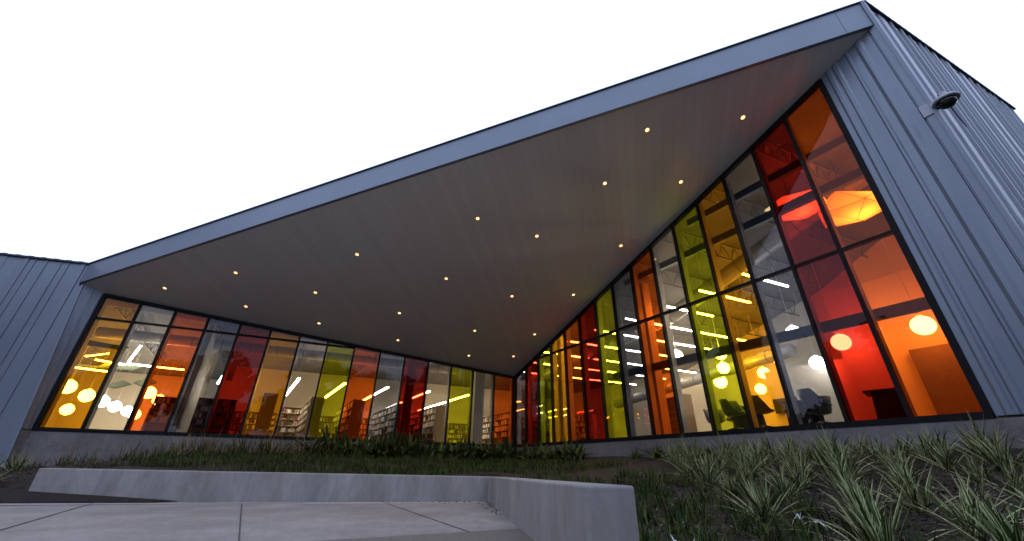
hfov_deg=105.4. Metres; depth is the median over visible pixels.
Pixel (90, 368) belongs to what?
line lamp
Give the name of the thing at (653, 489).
border grass
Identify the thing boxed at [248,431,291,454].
straw grass
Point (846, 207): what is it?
faceted pendant
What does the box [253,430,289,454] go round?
straw grass
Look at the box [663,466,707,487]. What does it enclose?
border grass
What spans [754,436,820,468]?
striped flax
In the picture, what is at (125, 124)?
sky
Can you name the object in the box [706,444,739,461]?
striped flax
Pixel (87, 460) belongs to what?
straw grass
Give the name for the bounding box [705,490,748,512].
border grass
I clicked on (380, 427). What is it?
bookcase
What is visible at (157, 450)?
straw grass
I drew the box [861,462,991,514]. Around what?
striped flax
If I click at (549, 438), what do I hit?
bookcase
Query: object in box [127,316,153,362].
line lamp
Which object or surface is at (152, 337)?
duct
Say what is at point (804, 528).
spider lily
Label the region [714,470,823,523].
striped flax
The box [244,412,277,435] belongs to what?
books
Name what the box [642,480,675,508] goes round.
border grass
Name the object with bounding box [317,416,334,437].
bookcase
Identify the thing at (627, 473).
border grass
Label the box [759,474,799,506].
border grass
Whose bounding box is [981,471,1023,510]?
striped flax
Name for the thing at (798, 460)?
striped flax
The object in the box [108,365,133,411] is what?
globe pendant
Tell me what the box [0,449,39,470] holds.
strap leaf clump
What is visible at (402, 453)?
broad leaf plant
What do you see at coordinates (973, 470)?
striped flax
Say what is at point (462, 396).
line lamp
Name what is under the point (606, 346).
line lamp
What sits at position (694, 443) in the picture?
striped flax
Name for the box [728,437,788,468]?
striped flax
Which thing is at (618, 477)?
border grass
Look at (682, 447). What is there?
striped flax
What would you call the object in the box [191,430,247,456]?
straw grass
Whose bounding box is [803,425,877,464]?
striped flax
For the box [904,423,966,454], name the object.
striped flax
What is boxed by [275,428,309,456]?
straw grass
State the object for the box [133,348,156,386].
felt baffle
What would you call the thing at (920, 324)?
globe pendant
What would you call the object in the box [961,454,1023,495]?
striped flax
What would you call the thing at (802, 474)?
striped flax
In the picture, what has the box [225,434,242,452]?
straw grass
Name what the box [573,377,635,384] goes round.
line lamp
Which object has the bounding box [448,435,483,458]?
broad leaf plant
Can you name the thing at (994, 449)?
striped flax
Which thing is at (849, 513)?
striped flax
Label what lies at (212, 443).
straw grass
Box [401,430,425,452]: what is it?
broad leaf plant
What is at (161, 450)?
straw grass
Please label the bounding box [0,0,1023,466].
library building
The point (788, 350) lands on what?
duct
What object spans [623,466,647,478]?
border grass
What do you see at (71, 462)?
straw grass
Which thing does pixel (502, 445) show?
broad leaf plant
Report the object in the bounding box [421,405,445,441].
bookcase
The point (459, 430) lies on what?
bookcase
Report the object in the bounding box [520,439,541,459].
broad leaf plant
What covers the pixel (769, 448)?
striped flax
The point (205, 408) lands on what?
books
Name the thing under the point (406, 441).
broad leaf plant
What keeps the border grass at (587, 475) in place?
on the planting bed
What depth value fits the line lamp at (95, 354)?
18.71 m
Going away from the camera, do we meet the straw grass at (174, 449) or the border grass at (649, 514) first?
the border grass at (649, 514)
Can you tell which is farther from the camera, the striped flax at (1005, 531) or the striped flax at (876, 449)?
the striped flax at (876, 449)
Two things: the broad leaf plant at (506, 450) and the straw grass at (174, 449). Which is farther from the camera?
the broad leaf plant at (506, 450)
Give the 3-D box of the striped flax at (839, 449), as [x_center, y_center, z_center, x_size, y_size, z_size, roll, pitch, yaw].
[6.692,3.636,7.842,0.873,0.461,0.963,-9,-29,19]
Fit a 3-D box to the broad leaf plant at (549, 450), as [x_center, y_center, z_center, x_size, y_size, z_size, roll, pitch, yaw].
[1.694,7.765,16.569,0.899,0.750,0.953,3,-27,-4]
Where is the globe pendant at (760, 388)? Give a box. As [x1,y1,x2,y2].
[746,335,765,393]
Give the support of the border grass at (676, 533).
on the planting bed
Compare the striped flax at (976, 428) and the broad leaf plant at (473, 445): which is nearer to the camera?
the striped flax at (976, 428)
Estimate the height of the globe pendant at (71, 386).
3.100 m
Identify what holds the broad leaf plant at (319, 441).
on the planting bed
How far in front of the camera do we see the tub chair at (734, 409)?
12.36 m
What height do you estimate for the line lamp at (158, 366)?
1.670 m
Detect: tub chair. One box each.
[703,409,724,422]
[719,399,745,429]
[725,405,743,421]
[751,395,774,426]
[796,388,832,423]
[808,396,831,420]
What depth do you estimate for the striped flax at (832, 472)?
5.87 m
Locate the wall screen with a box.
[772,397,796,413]
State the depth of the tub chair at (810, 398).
10.63 m
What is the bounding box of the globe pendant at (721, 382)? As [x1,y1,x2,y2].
[708,328,726,387]
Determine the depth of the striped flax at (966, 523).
3.59 m
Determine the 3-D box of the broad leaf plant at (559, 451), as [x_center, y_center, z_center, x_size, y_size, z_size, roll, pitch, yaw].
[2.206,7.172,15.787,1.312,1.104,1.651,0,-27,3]
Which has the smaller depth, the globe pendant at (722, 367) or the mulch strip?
the mulch strip
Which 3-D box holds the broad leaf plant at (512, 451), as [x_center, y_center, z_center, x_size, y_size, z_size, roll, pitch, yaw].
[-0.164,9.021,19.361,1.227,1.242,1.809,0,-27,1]
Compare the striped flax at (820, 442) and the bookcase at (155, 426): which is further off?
the bookcase at (155, 426)
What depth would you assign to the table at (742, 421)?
13.05 m
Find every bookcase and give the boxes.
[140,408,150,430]
[142,395,184,431]
[187,397,213,432]
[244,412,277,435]
[252,393,277,435]
[272,406,301,436]
[295,397,324,436]
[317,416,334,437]
[331,399,364,438]
[359,418,371,437]
[369,404,396,439]
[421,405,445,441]
[446,423,466,442]
[482,412,508,443]
[545,412,551,442]
[559,414,585,441]
[666,394,697,433]
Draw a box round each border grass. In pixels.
[514,470,533,477]
[527,468,556,479]
[548,469,577,480]
[554,464,585,481]
[573,471,596,482]
[585,470,607,483]
[603,468,627,482]
[612,465,631,476]
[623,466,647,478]
[623,469,642,485]
[630,466,667,489]
[634,477,665,498]
[635,467,678,494]
[635,486,674,526]
[636,497,674,516]
[637,506,677,540]
[638,464,668,480]
[638,513,680,540]
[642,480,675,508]
[645,518,699,540]
[648,480,681,498]
[652,467,681,483]
[654,479,714,516]
[654,492,714,536]
[662,507,728,540]
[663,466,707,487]
[670,489,730,523]
[672,532,738,540]
[673,479,720,504]
[690,474,718,491]
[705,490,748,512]
[707,525,761,540]
[709,475,758,497]
[711,500,784,540]
[722,494,763,524]
[731,505,817,540]
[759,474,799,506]
[762,495,847,539]
[781,508,868,540]
[783,485,834,519]
[824,495,916,526]
[833,508,897,540]
[874,513,973,540]
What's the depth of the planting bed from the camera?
6.39 m
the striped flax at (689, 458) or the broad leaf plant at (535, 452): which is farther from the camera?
the broad leaf plant at (535, 452)
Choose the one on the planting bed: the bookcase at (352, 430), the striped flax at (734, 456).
the striped flax at (734, 456)
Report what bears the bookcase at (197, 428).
on the library building
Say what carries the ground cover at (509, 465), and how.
on the planting bed
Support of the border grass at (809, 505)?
on the planting bed
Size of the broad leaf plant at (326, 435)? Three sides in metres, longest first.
2.168 x 1.724 x 1.450 m
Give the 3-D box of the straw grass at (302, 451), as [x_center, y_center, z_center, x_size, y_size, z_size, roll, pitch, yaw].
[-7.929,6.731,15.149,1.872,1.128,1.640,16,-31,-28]
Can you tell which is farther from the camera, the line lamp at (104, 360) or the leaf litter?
the line lamp at (104, 360)
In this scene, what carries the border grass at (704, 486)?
on the planting bed
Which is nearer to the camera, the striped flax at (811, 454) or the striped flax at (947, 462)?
the striped flax at (947, 462)
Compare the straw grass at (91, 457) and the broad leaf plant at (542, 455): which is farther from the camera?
the broad leaf plant at (542, 455)
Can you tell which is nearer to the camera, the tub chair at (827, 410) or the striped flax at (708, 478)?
the striped flax at (708, 478)
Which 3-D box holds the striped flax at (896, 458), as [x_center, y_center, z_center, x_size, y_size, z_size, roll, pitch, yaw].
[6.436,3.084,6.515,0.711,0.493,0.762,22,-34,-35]
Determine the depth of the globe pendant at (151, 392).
22.54 m
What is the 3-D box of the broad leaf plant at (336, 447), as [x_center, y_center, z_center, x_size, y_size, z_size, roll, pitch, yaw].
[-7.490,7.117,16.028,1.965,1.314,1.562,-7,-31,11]
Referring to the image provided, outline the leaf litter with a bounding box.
[388,501,500,514]
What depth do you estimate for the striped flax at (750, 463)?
7.64 m
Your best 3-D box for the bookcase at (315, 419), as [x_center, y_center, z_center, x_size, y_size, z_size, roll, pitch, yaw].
[-11.254,8.424,21.508,0.620,2.180,4.600,16,-31,-27]
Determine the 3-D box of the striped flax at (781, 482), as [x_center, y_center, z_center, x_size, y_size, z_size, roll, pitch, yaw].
[3.917,3.011,5.666,0.851,0.592,0.899,-21,-34,37]
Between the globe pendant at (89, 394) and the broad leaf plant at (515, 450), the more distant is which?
the globe pendant at (89, 394)
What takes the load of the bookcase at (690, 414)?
on the library building
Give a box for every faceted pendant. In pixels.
[764,197,826,211]
[825,159,881,226]
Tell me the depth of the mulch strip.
7.99 m
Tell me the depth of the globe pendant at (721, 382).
21.43 m
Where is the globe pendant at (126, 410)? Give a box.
[121,373,143,415]
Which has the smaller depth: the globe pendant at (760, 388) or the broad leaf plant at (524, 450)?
the broad leaf plant at (524, 450)
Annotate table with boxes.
[732,407,765,428]
[777,400,819,424]
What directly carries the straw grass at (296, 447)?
on the planting bed
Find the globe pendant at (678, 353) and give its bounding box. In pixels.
[671,328,682,356]
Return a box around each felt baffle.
[74,335,107,370]
[87,340,129,349]
[108,346,138,388]
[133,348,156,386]
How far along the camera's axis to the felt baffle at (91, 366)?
18.57 m
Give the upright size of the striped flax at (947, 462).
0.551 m
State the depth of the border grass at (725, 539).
3.56 m
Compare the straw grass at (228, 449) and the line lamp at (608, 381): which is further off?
the line lamp at (608, 381)
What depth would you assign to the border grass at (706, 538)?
3.33 m
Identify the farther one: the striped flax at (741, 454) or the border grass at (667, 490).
the striped flax at (741, 454)
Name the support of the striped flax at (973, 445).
on the planting bed
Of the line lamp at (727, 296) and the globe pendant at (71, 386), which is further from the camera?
the globe pendant at (71, 386)
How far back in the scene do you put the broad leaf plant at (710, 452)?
10.88 m
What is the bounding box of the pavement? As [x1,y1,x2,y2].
[0,501,533,540]
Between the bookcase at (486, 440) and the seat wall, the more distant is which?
the bookcase at (486, 440)
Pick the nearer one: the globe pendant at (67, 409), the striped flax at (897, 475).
the striped flax at (897, 475)
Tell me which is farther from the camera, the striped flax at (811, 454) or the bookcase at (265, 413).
the bookcase at (265, 413)
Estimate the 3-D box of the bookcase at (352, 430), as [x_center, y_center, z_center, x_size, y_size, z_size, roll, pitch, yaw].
[-9.450,8.809,22.215,0.620,2.180,5.000,16,-31,-27]
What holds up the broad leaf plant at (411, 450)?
on the planting bed
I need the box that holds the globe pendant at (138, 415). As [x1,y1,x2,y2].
[128,410,140,418]
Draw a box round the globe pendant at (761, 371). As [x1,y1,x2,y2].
[748,317,768,378]
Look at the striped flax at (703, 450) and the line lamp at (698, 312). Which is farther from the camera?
the line lamp at (698, 312)
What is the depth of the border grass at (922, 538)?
3.11 m
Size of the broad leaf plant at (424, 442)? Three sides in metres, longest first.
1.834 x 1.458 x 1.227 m
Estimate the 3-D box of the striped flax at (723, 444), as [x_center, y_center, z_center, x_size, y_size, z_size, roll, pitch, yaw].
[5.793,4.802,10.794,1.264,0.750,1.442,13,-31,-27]
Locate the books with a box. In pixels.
[144,397,585,442]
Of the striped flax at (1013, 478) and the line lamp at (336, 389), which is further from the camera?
the line lamp at (336, 389)
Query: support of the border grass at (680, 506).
on the planting bed
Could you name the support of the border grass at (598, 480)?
on the planting bed
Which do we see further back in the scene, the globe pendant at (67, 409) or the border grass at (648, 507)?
the globe pendant at (67, 409)
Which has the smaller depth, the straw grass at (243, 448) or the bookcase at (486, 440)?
the straw grass at (243, 448)
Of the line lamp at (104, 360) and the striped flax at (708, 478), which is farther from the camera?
the line lamp at (104, 360)
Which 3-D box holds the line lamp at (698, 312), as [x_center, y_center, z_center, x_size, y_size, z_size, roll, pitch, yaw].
[7.171,0.945,16.243,2.850,1.625,0.065,12,-29,-21]
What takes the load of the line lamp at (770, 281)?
attached to the library building
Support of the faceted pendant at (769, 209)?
hanging from the library building
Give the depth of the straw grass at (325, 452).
15.06 m
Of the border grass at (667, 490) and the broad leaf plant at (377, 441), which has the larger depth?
the broad leaf plant at (377, 441)
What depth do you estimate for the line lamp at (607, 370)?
25.98 m
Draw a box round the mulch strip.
[0,488,171,502]
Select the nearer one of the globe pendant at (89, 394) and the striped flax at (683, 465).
the striped flax at (683, 465)
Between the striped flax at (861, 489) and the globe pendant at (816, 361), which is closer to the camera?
the striped flax at (861, 489)
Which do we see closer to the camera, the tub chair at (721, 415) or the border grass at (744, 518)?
the border grass at (744, 518)
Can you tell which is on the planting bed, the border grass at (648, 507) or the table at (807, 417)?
the border grass at (648, 507)
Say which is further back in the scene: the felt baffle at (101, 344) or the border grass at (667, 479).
the felt baffle at (101, 344)
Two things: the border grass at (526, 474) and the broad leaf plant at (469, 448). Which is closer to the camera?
the border grass at (526, 474)
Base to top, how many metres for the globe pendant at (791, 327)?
3.252 m
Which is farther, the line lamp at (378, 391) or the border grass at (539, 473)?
the line lamp at (378, 391)
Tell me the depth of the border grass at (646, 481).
7.62 m
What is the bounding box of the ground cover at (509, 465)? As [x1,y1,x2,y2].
[79,449,637,475]
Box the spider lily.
[792,511,821,540]
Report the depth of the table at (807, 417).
11.58 m
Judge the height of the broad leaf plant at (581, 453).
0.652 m
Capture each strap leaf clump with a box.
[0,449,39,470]
[0,461,28,481]
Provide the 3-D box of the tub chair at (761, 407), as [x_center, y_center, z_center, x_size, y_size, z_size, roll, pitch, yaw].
[7.581,4.337,11.851,0.731,0.984,0.708,-14,-30,27]
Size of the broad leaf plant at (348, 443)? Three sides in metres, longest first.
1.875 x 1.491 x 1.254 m
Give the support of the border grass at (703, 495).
on the planting bed
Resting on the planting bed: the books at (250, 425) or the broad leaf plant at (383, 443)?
the broad leaf plant at (383, 443)
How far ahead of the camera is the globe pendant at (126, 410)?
28.14 m
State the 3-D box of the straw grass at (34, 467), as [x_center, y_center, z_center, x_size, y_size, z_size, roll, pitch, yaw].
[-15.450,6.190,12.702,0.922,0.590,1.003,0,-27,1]
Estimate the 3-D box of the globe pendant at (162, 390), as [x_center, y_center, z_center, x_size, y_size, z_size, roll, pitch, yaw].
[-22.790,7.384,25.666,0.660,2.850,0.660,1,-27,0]
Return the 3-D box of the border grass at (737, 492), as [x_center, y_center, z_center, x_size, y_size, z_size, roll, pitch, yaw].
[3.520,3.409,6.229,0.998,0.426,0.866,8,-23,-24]
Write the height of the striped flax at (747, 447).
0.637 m
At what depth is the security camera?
8.89 m
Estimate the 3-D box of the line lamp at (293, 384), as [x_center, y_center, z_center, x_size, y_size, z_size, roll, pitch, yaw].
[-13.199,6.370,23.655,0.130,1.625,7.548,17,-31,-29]
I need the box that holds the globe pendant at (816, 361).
[793,293,824,368]
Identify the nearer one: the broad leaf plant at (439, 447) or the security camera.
the security camera
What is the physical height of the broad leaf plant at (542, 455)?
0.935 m
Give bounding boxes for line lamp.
[75,339,120,371]
[85,324,112,356]
[95,358,126,364]
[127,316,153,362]
[128,347,187,369]
[286,356,303,395]
[325,357,348,397]
[362,366,388,399]
[425,380,468,408]
[544,341,695,372]
[544,363,665,378]
[571,331,666,356]
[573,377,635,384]
[604,302,712,349]
[634,312,746,340]
[667,281,713,316]
[696,255,750,302]
[736,237,788,286]
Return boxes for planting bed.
[0,448,1023,540]
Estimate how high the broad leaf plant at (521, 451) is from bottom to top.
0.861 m
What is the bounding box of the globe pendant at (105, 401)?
[99,356,123,406]
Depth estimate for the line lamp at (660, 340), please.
20.03 m
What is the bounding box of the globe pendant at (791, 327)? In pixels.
[772,267,797,330]
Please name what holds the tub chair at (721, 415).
on the library building
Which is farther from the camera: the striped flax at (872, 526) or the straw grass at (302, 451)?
the straw grass at (302, 451)
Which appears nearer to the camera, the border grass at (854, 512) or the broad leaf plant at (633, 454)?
the border grass at (854, 512)
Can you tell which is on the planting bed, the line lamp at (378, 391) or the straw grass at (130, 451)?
the straw grass at (130, 451)
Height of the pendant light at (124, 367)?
1.940 m
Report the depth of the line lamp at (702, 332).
18.39 m
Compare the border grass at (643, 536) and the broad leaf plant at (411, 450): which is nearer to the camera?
the border grass at (643, 536)
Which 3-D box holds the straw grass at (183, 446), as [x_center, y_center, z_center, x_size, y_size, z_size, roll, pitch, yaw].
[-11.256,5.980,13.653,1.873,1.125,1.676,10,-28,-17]
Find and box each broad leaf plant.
[293,422,343,455]
[293,435,331,454]
[310,435,344,449]
[314,438,369,457]
[323,429,347,456]
[339,428,350,452]
[353,433,379,457]
[367,433,417,457]
[368,426,400,457]
[369,432,387,448]
[382,424,420,457]
[392,432,425,458]
[395,429,409,449]
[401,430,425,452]
[412,441,445,457]
[414,432,432,452]
[425,441,449,457]
[436,440,463,458]
[445,440,478,457]
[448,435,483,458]
[452,440,475,455]
[453,440,498,460]
[474,431,510,460]
[475,441,491,458]
[482,444,512,459]
[496,438,504,450]
[504,439,515,456]
[509,441,519,459]
[509,448,527,459]
[518,441,534,459]
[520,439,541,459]
[531,441,547,459]
[543,443,560,459]
[543,445,554,459]
[552,434,578,457]
[552,437,575,460]
[564,444,589,459]
[629,446,645,458]
[634,444,675,458]
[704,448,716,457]
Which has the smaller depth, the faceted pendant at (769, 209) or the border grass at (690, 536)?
the border grass at (690, 536)
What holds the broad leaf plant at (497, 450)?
on the planting bed
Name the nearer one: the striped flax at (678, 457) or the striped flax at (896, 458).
the striped flax at (896, 458)
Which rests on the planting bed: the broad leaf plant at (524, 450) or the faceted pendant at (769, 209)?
the broad leaf plant at (524, 450)
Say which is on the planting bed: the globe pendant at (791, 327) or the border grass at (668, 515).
the border grass at (668, 515)
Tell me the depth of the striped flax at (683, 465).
8.50 m
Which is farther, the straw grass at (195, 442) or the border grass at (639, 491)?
the straw grass at (195, 442)
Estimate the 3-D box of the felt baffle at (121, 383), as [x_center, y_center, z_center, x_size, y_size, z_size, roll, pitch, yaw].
[-17.751,4.436,17.964,1.200,2.140,0.530,-13,-30,25]
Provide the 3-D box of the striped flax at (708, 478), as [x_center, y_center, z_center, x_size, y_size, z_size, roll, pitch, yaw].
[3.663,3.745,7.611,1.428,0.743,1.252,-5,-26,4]
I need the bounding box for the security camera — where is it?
[918,91,966,126]
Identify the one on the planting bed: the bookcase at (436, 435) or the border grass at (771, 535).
the border grass at (771, 535)
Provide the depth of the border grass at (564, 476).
8.77 m
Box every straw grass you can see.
[23,457,50,469]
[46,453,78,466]
[48,442,84,465]
[74,454,98,463]
[77,451,105,463]
[113,436,150,460]
[138,439,173,457]
[146,437,177,456]
[157,430,195,456]
[160,433,207,455]
[181,431,219,455]
[191,425,228,453]
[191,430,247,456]
[211,436,240,454]
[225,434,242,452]
[227,433,263,453]
[230,434,262,453]
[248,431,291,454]
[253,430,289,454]
[265,432,295,454]
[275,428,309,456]
[281,435,310,453]
[285,435,320,456]
[317,438,336,456]
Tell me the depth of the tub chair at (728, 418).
13.73 m
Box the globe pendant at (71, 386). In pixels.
[62,336,93,393]
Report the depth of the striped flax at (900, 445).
7.74 m
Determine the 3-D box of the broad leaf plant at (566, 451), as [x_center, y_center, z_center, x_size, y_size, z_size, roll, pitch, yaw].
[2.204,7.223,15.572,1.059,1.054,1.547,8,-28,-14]
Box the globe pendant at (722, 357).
[708,301,726,359]
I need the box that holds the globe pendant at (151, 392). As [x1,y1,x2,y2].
[144,351,166,398]
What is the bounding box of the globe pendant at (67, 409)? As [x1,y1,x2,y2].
[59,361,91,414]
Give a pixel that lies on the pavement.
(296, 521)
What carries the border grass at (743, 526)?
on the planting bed
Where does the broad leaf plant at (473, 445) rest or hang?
on the planting bed
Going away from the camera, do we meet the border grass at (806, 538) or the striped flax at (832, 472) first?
the border grass at (806, 538)
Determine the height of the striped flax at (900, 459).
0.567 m
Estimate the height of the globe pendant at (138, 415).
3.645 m
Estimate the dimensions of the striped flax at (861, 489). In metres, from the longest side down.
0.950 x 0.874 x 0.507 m
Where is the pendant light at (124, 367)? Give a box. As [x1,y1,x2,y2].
[95,338,147,370]
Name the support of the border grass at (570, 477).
on the planting bed
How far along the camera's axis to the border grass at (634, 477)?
8.25 m
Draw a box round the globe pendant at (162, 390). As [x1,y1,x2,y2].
[152,361,174,402]
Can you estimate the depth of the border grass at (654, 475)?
8.48 m
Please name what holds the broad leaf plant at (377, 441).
on the planting bed
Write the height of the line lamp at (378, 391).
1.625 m
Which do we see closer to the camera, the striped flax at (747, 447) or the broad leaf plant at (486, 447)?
the striped flax at (747, 447)
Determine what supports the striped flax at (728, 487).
on the planting bed
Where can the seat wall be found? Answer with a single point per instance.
(543, 510)
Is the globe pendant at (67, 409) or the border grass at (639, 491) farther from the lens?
the globe pendant at (67, 409)
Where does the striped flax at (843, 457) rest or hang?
on the planting bed
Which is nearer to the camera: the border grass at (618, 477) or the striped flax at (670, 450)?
the border grass at (618, 477)
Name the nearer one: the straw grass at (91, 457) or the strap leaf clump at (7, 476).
the strap leaf clump at (7, 476)
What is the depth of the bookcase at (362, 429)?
29.73 m
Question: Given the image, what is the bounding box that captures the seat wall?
[28,468,639,540]
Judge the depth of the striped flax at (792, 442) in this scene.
9.32 m
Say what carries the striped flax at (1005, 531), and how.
on the planting bed
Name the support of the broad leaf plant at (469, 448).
on the planting bed
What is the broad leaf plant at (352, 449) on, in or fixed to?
on the planting bed
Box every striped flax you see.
[643,437,683,463]
[658,448,685,466]
[664,451,698,474]
[668,434,696,456]
[668,441,711,467]
[669,436,717,461]
[672,443,734,483]
[694,445,731,474]
[697,440,711,456]
[699,463,749,496]
[702,432,740,456]
[703,446,772,485]
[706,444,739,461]
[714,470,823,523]
[718,444,747,458]
[719,448,742,468]
[720,445,785,475]
[728,435,754,454]
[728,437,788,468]
[744,432,802,461]
[745,458,818,500]
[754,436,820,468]
[760,438,826,474]
[760,447,829,488]
[777,432,810,454]
[787,438,891,489]
[790,436,832,460]
[794,480,983,540]
[797,425,858,454]
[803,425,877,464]
[807,432,887,477]
[812,462,888,502]
[814,465,917,529]
[825,442,860,458]
[835,429,892,456]
[854,432,903,463]
[861,442,928,481]
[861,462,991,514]
[866,455,953,491]
[873,442,919,469]
[879,431,919,453]
[885,428,958,463]
[891,455,1023,538]
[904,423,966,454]
[910,433,983,469]
[916,477,1023,540]
[929,446,1003,483]
[934,424,1023,470]
[937,409,1020,450]
[943,420,1023,461]
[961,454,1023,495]
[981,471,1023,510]
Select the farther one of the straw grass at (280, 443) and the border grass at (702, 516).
the straw grass at (280, 443)
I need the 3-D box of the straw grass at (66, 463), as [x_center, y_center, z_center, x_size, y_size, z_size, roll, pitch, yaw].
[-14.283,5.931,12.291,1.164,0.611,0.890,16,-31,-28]
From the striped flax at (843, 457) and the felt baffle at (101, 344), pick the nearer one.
the striped flax at (843, 457)
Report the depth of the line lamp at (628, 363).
23.95 m
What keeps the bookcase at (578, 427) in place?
on the library building
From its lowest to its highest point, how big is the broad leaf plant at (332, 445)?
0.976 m
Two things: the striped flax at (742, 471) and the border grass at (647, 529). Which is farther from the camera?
the striped flax at (742, 471)
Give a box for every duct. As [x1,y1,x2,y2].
[94,327,458,374]
[544,169,867,380]
[614,343,796,407]
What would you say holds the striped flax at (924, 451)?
on the planting bed
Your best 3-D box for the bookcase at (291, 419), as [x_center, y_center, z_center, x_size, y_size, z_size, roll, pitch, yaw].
[-13.258,9.432,23.576,1.900,2.200,0.340,12,-29,-21]
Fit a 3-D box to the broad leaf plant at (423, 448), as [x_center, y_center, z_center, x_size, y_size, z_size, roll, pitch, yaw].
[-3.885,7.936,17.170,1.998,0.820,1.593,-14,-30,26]
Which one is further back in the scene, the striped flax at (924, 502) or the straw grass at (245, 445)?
the straw grass at (245, 445)
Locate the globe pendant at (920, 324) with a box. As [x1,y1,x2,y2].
[881,239,936,334]
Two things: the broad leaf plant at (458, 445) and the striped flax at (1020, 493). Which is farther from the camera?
the broad leaf plant at (458, 445)
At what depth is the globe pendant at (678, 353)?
20.18 m
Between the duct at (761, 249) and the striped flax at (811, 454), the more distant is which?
the duct at (761, 249)
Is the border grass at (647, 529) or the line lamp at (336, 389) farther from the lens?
the line lamp at (336, 389)
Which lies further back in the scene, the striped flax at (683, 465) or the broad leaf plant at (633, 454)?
the broad leaf plant at (633, 454)
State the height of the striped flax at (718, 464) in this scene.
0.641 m
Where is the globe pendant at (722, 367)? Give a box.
[709,307,729,373]
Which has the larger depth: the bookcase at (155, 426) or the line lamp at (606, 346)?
the line lamp at (606, 346)
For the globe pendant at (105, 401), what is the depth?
23.79 m
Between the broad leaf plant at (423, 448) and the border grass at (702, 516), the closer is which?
the border grass at (702, 516)
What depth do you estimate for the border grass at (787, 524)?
4.20 m
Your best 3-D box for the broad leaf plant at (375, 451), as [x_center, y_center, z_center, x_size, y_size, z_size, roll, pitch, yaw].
[-5.291,7.177,16.326,1.684,1.420,2.215,18,-31,-30]
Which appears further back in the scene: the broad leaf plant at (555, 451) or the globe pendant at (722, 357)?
the globe pendant at (722, 357)
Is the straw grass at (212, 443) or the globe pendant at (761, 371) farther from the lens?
the globe pendant at (761, 371)
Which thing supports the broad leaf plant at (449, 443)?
on the planting bed
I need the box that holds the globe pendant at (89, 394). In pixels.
[78,349,109,401]
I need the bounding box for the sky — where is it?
[0,0,1023,261]
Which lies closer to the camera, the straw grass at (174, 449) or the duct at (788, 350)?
the straw grass at (174, 449)
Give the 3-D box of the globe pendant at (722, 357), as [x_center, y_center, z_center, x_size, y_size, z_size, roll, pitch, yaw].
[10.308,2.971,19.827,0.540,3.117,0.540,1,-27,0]
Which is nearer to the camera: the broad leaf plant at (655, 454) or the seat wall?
the seat wall
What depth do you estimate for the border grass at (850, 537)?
3.66 m
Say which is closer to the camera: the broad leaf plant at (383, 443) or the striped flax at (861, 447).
the striped flax at (861, 447)

